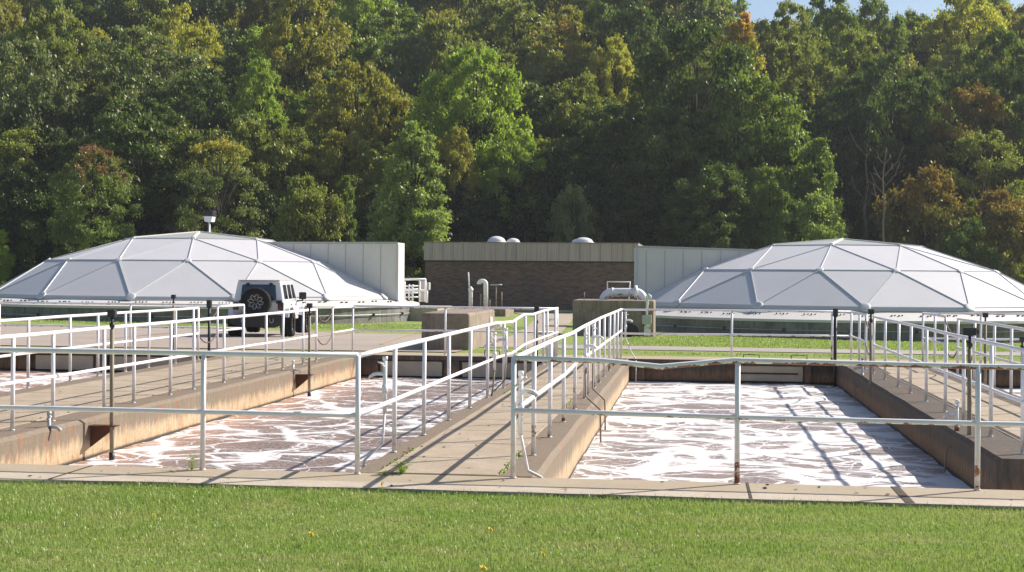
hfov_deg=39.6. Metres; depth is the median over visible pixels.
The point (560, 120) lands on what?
tree
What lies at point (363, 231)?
tree
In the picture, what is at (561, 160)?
tree
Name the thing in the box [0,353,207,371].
tank wall
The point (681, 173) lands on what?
tree
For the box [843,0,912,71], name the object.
tree
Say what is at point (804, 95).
tree
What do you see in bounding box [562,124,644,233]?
tree
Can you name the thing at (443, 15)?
tree
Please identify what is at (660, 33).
tree
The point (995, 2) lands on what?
tree
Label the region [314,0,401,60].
tree
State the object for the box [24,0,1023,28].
sky
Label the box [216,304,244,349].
railing
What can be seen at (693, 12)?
tree
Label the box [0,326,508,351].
road
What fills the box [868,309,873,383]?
probe pipe
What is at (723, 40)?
tree
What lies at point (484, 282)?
vent pipe
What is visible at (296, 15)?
tree
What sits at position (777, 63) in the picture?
tree
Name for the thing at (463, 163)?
tree
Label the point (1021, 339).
probe pipe
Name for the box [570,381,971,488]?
water
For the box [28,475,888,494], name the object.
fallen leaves
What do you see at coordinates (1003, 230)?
tree
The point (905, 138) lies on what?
tree
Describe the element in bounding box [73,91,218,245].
tree
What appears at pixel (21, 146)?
tree
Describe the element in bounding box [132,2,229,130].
tree
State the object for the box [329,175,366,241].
tree
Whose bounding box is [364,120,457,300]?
poplar tree
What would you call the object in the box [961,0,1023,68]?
tree
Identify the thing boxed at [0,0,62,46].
tree
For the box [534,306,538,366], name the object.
gate pole
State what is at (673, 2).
tree
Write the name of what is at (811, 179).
tree
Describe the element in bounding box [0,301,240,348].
railing
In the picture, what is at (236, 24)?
tree
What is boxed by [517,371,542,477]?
sampling tap
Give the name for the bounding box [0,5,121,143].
tree
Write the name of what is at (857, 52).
tree
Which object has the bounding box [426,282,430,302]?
electrical cabinet
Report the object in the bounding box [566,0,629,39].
tree
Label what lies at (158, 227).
tree
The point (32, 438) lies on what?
walkway
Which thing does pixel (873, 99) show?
tree
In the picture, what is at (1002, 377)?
tank wall
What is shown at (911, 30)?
tree
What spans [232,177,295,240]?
tree
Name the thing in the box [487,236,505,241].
skylight
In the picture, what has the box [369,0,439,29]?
tree
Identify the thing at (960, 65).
tree
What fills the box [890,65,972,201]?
tree
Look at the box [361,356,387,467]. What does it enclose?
sampling tap
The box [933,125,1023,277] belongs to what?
tree
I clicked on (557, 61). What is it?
tree
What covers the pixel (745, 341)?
grass
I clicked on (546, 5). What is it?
tree
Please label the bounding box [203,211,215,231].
area light
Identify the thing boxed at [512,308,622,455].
railing
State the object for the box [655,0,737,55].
tree
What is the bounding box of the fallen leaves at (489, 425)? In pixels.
[404,365,605,467]
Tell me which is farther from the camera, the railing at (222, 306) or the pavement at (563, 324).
the pavement at (563, 324)
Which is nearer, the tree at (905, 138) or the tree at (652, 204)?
the tree at (652, 204)
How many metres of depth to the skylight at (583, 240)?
87.24 m
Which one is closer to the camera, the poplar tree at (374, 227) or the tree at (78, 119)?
the poplar tree at (374, 227)
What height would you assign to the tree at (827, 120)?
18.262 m
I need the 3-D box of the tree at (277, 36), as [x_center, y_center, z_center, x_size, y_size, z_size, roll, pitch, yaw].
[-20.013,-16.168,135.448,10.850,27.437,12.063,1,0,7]
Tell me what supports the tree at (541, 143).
on the ground at (568, 352)
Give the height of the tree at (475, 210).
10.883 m
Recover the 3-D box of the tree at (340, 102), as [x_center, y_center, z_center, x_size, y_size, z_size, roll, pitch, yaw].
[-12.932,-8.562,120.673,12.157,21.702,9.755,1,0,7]
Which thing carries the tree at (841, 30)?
on the ground at (568, 352)
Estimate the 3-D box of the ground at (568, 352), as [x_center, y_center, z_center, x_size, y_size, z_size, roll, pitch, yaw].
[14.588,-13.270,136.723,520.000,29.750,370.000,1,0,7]
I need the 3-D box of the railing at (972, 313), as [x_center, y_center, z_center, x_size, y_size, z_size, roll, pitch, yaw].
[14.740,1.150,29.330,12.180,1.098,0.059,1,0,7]
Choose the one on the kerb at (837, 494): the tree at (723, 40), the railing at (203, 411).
the railing at (203, 411)
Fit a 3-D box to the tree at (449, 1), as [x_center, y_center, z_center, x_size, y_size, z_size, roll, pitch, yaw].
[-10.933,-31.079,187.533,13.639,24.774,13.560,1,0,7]
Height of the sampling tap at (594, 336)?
1.670 m
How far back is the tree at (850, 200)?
111.78 m
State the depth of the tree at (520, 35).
153.91 m
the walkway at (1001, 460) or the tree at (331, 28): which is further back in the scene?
the tree at (331, 28)
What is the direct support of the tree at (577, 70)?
on the ground at (568, 352)
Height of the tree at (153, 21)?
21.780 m
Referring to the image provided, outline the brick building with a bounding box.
[423,242,642,312]
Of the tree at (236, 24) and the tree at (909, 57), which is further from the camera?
the tree at (236, 24)
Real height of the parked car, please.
1.690 m
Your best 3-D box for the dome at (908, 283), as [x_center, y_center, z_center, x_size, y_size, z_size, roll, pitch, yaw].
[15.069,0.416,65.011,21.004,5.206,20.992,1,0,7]
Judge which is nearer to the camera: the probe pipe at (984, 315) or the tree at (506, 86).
the probe pipe at (984, 315)
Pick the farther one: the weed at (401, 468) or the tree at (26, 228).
the tree at (26, 228)
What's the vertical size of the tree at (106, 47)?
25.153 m
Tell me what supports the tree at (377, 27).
on the ground at (568, 352)
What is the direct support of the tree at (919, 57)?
on the ground at (568, 352)
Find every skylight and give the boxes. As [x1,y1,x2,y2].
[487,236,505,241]
[507,238,519,241]
[574,237,593,242]
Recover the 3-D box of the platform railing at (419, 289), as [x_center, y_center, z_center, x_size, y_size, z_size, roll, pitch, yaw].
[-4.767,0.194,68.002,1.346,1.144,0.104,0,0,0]
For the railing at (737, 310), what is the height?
1.096 m
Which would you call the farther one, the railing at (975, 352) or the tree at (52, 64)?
the tree at (52, 64)
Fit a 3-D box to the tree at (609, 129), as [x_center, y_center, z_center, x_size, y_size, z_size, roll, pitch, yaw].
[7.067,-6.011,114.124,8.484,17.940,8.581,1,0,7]
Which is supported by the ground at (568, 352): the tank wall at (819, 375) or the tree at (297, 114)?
the tree at (297, 114)
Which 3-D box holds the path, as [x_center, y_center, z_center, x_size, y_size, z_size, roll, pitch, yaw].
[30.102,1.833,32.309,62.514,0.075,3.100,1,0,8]
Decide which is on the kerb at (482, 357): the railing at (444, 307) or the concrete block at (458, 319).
the railing at (444, 307)
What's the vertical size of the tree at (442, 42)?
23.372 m
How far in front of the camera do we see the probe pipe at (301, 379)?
26.63 m
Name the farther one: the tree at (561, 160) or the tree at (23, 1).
the tree at (23, 1)
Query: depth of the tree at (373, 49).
139.76 m
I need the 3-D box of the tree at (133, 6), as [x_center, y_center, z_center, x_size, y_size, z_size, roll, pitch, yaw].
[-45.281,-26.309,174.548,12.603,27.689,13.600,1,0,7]
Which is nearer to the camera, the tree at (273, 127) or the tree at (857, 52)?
the tree at (273, 127)
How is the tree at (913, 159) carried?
on the ground at (568, 352)
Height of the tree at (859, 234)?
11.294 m
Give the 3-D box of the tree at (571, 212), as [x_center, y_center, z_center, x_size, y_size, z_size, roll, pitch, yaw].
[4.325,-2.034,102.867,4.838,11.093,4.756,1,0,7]
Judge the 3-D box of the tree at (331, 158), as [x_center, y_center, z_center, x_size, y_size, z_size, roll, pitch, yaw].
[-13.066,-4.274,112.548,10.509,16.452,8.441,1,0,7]
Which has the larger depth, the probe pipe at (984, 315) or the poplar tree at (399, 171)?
the poplar tree at (399, 171)
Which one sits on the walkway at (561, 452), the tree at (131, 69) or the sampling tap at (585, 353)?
the sampling tap at (585, 353)
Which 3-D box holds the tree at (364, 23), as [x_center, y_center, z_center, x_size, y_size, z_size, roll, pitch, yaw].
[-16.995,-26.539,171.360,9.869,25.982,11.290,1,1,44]
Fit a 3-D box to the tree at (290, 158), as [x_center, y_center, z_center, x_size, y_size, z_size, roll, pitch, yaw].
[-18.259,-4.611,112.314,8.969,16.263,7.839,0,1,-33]
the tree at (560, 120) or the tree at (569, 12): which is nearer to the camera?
the tree at (560, 120)
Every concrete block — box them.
[421,309,494,349]
[494,309,513,316]
[573,299,655,336]
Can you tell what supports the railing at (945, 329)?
on the walkway at (1001, 460)
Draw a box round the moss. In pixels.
[381,383,572,473]
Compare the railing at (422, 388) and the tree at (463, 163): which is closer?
the railing at (422, 388)
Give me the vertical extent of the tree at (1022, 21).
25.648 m
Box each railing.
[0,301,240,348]
[0,307,199,387]
[0,308,317,430]
[0,347,360,474]
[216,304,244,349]
[331,305,353,352]
[353,305,554,354]
[359,307,557,452]
[404,278,425,301]
[406,284,417,300]
[510,355,1023,490]
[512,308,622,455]
[607,281,630,298]
[622,308,850,359]
[850,311,866,368]
[872,316,1023,453]
[922,312,946,362]
[926,312,1023,363]
[956,318,1023,395]
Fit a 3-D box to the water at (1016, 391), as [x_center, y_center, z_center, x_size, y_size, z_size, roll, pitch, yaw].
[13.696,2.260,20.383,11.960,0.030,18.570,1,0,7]
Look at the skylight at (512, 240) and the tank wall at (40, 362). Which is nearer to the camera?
the tank wall at (40, 362)
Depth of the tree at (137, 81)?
121.72 m
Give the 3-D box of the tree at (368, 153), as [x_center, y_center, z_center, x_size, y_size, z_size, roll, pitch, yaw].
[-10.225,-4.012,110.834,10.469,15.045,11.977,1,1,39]
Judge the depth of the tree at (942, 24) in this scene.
148.88 m
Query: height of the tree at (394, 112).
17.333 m
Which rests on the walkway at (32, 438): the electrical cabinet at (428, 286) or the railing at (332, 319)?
the railing at (332, 319)
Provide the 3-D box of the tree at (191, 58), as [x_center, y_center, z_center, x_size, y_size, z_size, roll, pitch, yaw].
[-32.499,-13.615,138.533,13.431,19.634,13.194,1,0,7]
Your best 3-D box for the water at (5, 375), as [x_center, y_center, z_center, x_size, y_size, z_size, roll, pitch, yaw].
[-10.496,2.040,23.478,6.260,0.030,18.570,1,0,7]
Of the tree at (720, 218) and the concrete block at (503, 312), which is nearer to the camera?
the concrete block at (503, 312)
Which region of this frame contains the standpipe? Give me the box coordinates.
[489,317,500,342]
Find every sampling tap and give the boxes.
[46,411,61,431]
[292,360,300,372]
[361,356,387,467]
[483,332,496,395]
[493,328,507,391]
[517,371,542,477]
[548,311,556,356]
[583,333,601,441]
[591,324,605,429]
[624,312,636,381]
[853,358,863,401]
[943,399,958,472]
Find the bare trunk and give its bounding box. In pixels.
[846,120,881,239]
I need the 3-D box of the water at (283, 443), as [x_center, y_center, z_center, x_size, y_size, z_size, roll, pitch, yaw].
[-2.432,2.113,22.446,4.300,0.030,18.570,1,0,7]
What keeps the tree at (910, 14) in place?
on the ground at (568, 352)
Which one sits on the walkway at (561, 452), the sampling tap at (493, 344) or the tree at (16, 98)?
the sampling tap at (493, 344)
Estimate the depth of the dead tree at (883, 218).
98.47 m
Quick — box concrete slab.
[410,305,448,320]
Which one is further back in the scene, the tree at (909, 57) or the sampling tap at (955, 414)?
the tree at (909, 57)
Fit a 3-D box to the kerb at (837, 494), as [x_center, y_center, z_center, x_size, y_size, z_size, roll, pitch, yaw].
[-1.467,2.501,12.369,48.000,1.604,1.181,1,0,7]
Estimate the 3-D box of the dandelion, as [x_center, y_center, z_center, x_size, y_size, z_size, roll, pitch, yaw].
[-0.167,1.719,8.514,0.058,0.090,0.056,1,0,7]
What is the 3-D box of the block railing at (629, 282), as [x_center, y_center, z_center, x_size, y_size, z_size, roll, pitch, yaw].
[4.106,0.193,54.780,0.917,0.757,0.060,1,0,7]
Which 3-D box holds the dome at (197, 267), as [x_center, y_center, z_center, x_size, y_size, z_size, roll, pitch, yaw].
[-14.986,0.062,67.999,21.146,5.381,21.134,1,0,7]
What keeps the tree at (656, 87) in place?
on the ground at (568, 352)
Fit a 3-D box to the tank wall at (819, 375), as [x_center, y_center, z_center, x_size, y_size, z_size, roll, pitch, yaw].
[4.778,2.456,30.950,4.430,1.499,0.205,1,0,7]
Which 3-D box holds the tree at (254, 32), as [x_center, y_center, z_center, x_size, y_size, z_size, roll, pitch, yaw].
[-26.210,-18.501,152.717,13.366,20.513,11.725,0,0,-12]
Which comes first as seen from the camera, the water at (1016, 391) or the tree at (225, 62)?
the water at (1016, 391)
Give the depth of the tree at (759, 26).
168.41 m
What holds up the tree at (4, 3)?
on the ground at (568, 352)
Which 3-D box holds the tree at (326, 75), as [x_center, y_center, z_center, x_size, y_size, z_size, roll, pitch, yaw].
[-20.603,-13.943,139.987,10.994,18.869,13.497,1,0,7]
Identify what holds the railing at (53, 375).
on the walkway at (32, 438)
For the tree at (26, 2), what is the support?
on the ground at (568, 352)
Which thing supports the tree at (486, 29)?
on the ground at (568, 352)
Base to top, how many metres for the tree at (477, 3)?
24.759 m
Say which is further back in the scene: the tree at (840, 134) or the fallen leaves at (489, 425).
the tree at (840, 134)
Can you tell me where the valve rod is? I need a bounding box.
[490,284,501,306]
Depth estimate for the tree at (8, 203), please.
102.78 m
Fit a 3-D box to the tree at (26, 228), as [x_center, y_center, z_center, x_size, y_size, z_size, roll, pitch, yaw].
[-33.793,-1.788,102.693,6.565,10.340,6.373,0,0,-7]
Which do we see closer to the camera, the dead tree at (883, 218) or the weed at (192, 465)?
the weed at (192, 465)
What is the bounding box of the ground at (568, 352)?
[0,232,1023,571]
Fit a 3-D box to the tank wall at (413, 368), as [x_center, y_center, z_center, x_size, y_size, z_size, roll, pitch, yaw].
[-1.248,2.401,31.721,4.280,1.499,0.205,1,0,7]
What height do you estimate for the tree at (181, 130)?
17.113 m
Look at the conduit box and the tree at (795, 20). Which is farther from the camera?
the tree at (795, 20)
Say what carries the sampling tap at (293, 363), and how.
on the walkway at (32, 438)
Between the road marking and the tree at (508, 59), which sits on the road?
the road marking
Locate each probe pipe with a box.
[88,310,119,459]
[171,295,175,349]
[295,303,313,395]
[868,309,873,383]
[962,327,976,434]
[982,313,987,383]
[1019,337,1023,347]
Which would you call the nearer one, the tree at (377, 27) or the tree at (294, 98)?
the tree at (294, 98)
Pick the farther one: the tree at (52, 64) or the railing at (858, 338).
the tree at (52, 64)
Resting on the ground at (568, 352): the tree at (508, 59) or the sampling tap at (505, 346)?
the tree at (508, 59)
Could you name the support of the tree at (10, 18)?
on the ground at (568, 352)
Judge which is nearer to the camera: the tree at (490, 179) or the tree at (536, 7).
the tree at (490, 179)
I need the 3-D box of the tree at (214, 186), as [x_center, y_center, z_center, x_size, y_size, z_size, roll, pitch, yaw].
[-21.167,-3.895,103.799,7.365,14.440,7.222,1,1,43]
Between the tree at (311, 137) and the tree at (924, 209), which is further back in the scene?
the tree at (311, 137)
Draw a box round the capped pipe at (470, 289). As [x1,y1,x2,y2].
[468,272,472,306]
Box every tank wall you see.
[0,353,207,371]
[362,359,544,378]
[630,365,832,384]
[948,369,1020,387]
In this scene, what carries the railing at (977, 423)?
on the kerb at (837, 494)
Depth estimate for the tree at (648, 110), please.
126.21 m
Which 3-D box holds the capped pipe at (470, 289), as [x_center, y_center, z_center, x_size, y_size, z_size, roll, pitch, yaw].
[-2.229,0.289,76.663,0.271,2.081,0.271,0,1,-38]
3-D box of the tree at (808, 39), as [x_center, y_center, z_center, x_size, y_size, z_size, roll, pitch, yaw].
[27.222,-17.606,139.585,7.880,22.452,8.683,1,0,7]
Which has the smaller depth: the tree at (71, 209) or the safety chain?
the safety chain
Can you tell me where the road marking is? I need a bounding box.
[380,332,415,343]
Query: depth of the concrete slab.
65.88 m
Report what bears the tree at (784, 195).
on the ground at (568, 352)
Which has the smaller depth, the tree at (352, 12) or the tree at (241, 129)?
the tree at (241, 129)
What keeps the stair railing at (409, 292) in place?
on the dome at (197, 267)
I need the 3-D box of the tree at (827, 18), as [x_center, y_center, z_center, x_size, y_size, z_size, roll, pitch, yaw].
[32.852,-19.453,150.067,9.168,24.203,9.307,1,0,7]
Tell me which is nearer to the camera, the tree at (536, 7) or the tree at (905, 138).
the tree at (905, 138)
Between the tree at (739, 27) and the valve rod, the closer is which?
the valve rod
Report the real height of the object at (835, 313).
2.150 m
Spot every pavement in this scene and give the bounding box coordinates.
[496,317,571,345]
[514,312,572,319]
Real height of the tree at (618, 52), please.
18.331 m
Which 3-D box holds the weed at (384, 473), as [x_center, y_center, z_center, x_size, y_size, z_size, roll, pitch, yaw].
[-1.155,1.681,12.799,0.170,0.054,0.178,1,0,23]
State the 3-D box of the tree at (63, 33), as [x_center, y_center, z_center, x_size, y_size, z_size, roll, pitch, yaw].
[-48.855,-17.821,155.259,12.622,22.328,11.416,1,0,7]
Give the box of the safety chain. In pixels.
[945,320,956,332]
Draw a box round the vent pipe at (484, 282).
[477,279,487,306]
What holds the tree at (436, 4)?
on the ground at (568, 352)
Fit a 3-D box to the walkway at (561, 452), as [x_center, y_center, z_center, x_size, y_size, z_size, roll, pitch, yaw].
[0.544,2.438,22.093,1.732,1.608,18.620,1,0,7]
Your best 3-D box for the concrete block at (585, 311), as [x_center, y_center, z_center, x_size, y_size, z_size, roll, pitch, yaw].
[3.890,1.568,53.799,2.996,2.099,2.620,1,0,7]
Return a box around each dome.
[0,231,419,323]
[634,238,1023,342]
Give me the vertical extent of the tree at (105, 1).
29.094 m
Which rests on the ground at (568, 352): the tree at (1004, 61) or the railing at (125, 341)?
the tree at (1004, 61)
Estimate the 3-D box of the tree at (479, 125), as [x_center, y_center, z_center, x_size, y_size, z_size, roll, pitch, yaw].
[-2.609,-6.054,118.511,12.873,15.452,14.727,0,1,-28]
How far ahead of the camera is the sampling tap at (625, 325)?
31.17 m
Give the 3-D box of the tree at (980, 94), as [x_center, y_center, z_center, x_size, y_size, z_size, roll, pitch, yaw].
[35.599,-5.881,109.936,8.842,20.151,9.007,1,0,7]
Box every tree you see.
[0,0,24,44]
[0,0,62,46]
[0,2,23,36]
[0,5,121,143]
[0,29,51,72]
[0,30,96,151]
[0,70,41,132]
[0,124,57,269]
[0,160,71,282]
[0,228,15,285]
[1,136,150,253]
[1,189,87,274]
[2,124,104,267]
[6,77,126,194]
[9,0,31,24]
[20,0,66,23]
[32,0,107,42]
[36,40,120,136]
[43,142,143,257]
[44,19,73,69]
[57,23,196,147]
[63,0,137,18]
[71,39,166,140]
[71,72,193,189]
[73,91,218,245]
[76,0,145,43]
[79,25,129,66]
[98,0,176,47]
[119,120,211,233]
[124,15,190,100]
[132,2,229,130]
[135,49,233,140]
[139,187,216,234]
[146,64,238,222]
[152,0,255,90]
[161,116,292,234]
[164,163,229,233]
[172,134,268,237]
[184,51,266,154]
[186,23,255,91]
[189,0,266,88]
[212,109,283,229]
[219,0,308,52]
[227,24,325,91]
[229,56,289,167]
[232,124,329,241]
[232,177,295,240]
[247,89,307,161]
[253,0,364,128]
[269,172,349,241]
[270,0,345,83]
[270,130,366,197]
[274,79,374,143]
[282,48,351,133]
[292,127,385,241]
[296,56,419,178]
[306,18,358,83]
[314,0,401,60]
[323,34,415,97]
[327,139,458,271]
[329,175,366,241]
[340,94,437,160]
[342,2,434,66]
[343,0,402,45]
[352,190,409,262]
[363,31,442,127]
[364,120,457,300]
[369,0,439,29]
[370,185,436,291]
[394,13,493,120]
[395,0,457,9]
[402,42,536,241]
[404,0,513,45]
[407,7,472,56]
[414,182,499,271]
[417,118,538,239]
[419,73,517,215]
[430,123,482,233]
[438,0,512,48]
[449,12,540,113]
[451,0,568,80]
[465,49,543,110]
[473,80,584,156]
[478,123,554,241]
[483,144,594,241]
[490,0,557,42]
[498,134,616,240]
[506,42,596,149]
[516,14,599,139]
[528,3,601,62]
[533,67,616,237]
[534,46,650,119]
[538,0,612,40]
[543,182,605,242]
[551,100,640,242]
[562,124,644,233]
[563,91,625,168]
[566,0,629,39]
[568,0,667,109]
[573,33,643,107]
[581,6,640,55]
[587,160,676,246]
[604,99,743,247]
[615,15,775,218]
[624,0,681,53]
[625,100,709,138]
[625,141,740,246]
[630,46,708,136]
[633,0,730,97]
[651,160,766,248]
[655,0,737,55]
[656,15,713,75]
[680,0,750,19]
[680,61,714,105]
[683,67,816,246]
[684,16,766,72]
[698,37,833,112]
[704,97,794,163]
[709,11,774,127]
[718,19,759,51]
[726,162,801,248]
[748,16,787,35]
[754,0,823,103]
[759,115,873,244]
[764,89,837,160]
[766,188,848,243]
[767,18,800,42]
[777,27,909,191]
[783,136,854,240]
[790,0,865,101]
[805,47,847,108]
[816,71,911,190]
[820,21,848,41]
[820,121,894,226]
[821,49,957,239]
[822,136,920,240]
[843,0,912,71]
[846,198,894,242]
[857,140,991,244]
[866,160,985,264]
[869,146,903,241]
[870,17,938,67]
[878,52,941,139]
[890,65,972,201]
[895,6,936,55]
[896,28,983,69]
[898,128,958,201]
[908,43,1003,121]
[914,79,1023,268]
[915,0,1012,83]
[929,21,1023,256]
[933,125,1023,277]
[933,214,1007,273]
[946,0,1009,39]
[949,80,1021,138]
[950,116,1023,257]
[952,0,992,21]
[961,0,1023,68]
[965,37,1023,107]
[966,185,1023,283]
[1005,3,1023,23]
[1007,11,1023,54]
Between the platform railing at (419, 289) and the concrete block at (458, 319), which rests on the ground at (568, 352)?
the concrete block at (458, 319)
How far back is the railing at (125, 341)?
24.56 m
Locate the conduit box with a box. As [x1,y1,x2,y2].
[642,294,651,335]
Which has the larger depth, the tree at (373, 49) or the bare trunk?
the tree at (373, 49)
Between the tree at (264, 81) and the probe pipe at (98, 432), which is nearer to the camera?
the probe pipe at (98, 432)
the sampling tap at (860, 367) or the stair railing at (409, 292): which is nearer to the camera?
the sampling tap at (860, 367)
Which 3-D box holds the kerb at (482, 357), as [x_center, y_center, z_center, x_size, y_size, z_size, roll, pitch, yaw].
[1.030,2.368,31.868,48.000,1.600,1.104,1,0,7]
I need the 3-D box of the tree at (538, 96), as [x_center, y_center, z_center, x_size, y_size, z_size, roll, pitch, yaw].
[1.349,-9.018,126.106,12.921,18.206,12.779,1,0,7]
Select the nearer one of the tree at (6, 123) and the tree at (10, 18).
the tree at (6, 123)
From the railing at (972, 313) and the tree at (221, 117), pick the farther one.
the tree at (221, 117)
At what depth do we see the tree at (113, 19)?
169.86 m
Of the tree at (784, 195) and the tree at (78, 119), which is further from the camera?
the tree at (78, 119)
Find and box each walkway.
[0,356,361,464]
[354,357,629,477]
[836,366,1023,489]
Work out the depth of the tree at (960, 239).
96.91 m
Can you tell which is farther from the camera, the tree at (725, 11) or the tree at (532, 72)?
the tree at (725, 11)
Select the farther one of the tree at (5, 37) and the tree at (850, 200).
the tree at (5, 37)
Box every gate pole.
[206,300,211,357]
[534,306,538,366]
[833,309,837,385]
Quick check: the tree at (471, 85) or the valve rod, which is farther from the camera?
the tree at (471, 85)
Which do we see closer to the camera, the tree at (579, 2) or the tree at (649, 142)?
the tree at (649, 142)
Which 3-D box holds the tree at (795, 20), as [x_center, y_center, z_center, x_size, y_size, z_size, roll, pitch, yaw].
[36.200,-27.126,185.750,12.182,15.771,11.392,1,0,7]
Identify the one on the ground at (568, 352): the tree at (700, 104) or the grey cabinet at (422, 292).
the tree at (700, 104)
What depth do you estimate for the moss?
14.06 m
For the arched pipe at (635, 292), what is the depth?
53.53 m
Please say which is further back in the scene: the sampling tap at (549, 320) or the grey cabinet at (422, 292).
the grey cabinet at (422, 292)
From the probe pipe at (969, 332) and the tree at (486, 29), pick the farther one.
the tree at (486, 29)
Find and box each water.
[0,370,119,392]
[70,376,510,472]
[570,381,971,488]
[999,388,1020,395]
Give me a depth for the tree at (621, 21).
137.94 m
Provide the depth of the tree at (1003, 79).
112.82 m
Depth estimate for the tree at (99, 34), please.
157.15 m
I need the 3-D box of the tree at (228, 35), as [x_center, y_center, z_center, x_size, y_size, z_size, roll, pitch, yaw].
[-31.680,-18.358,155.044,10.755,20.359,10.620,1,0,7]
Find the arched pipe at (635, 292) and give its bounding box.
[599,285,645,299]
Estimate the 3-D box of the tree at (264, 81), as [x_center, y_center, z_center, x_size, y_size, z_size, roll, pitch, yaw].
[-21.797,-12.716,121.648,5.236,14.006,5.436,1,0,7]
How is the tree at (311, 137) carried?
on the ground at (568, 352)
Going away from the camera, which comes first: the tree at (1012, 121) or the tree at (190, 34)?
the tree at (1012, 121)
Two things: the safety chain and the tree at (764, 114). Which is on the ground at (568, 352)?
the tree at (764, 114)
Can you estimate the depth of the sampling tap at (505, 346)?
22.49 m
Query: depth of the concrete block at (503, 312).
75.28 m
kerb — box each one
[0,346,1020,380]
[0,463,1023,509]
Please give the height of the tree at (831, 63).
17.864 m
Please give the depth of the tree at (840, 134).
118.49 m
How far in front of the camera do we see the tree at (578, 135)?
122.22 m
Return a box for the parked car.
[227,279,308,336]
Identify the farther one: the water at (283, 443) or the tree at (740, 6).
the tree at (740, 6)
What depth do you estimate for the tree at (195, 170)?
106.55 m
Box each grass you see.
[1,317,1023,359]
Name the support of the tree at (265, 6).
on the ground at (568, 352)
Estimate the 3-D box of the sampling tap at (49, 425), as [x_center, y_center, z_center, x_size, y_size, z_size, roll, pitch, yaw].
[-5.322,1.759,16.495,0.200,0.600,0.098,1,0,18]
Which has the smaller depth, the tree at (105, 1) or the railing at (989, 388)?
the railing at (989, 388)
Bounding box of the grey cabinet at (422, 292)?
[421,281,426,301]
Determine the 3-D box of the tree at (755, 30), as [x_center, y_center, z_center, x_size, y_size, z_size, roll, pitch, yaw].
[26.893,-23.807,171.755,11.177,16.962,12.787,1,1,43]
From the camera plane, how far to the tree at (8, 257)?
98.05 m
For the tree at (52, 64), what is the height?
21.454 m
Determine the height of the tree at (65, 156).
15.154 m
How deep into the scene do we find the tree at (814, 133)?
113.08 m
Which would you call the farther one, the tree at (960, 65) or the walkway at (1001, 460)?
the tree at (960, 65)
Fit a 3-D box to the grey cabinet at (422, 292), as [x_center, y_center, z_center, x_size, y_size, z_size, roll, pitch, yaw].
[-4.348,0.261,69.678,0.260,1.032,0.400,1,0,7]
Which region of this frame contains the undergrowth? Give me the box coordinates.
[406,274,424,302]
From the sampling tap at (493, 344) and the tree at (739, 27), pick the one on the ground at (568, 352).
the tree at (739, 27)
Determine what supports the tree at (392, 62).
on the ground at (568, 352)
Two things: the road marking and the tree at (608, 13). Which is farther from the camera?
the tree at (608, 13)
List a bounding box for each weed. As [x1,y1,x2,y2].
[182,451,200,469]
[375,470,392,474]
[391,459,411,473]
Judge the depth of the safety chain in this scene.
26.95 m
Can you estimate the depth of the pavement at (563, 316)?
78.25 m
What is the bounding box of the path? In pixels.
[481,344,1020,355]
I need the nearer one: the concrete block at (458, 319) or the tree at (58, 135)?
the concrete block at (458, 319)
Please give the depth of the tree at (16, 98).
116.69 m
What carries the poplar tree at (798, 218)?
on the ground at (568, 352)
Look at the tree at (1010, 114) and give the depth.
121.08 m
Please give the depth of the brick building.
86.03 m
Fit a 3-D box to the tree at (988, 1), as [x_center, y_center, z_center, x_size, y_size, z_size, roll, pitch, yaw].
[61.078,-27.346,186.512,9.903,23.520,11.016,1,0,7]
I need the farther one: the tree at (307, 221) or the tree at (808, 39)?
the tree at (808, 39)
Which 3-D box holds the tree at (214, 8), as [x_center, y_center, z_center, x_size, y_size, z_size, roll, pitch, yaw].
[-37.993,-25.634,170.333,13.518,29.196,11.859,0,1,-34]
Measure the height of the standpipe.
0.790 m
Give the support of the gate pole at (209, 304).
on the walkway at (32, 438)
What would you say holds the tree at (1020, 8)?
on the ground at (568, 352)
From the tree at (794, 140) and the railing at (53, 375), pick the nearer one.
the railing at (53, 375)
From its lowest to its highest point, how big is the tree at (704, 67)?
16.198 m
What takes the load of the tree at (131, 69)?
on the ground at (568, 352)
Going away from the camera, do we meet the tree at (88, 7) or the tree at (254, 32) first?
the tree at (254, 32)
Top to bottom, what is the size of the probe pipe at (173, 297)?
2.185 m

